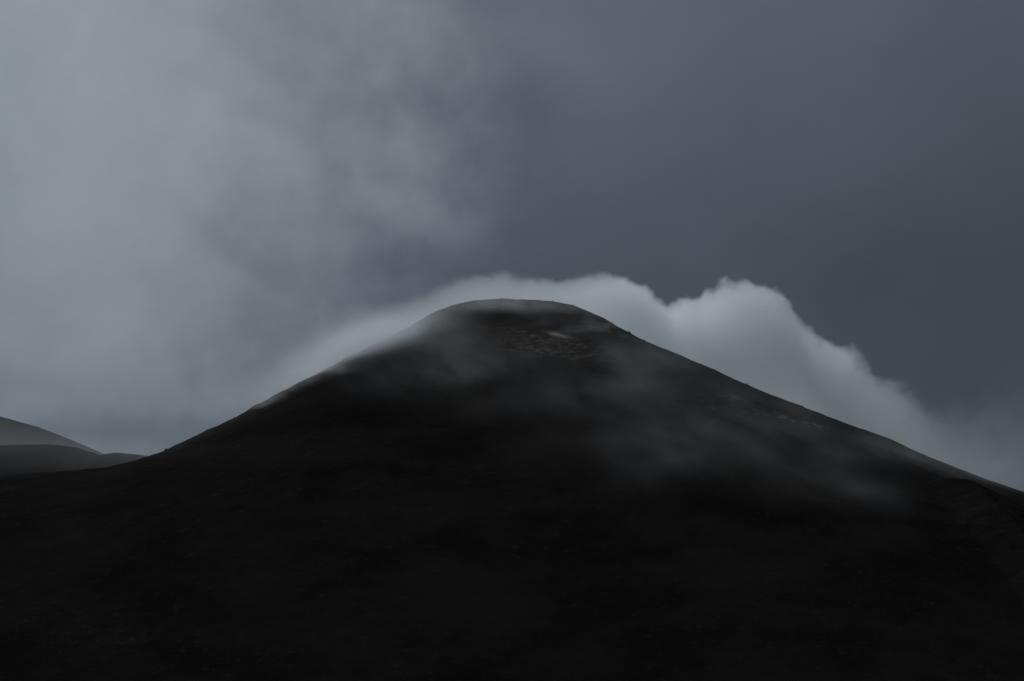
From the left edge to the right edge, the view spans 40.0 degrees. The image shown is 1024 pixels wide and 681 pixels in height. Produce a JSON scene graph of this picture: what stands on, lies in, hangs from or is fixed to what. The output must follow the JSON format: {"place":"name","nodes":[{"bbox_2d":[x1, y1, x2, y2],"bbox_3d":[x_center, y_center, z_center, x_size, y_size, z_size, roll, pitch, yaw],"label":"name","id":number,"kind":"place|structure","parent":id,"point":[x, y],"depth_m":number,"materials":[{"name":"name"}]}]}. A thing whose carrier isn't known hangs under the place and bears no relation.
{"place":"outdoors","nodes":[
{"label":"outdoors","id":0,"kind":"place"},
{"bbox_2d":[0,416,103,454],"bbox_3d":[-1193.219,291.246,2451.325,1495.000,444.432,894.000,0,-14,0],"label":"hill","id":1,"kind":"structure","parent":0,"point":[13,432],"depth_m":2429.89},
{"bbox_2d":[0,444,147,475],"bbox_3d":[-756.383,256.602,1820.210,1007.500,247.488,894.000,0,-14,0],"label":"hill","id":2,"kind":"structure","parent":0,"point":[21,459],"depth_m":1776.83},
{"bbox_2d":[0,299,1023,680],"bbox_3d":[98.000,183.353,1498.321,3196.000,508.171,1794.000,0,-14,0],"label":"mountain","id":3,"kind":"structure","parent":0,"point":[506,489],"depth_m":909.43,"materials":[{"name":"black stone"}]},
{"bbox_2d":[0,0,1023,491],"label":"sky","id":4,"kind":"structure","parent":0,"point":[208,208],"materials":[{"name":"grey"}]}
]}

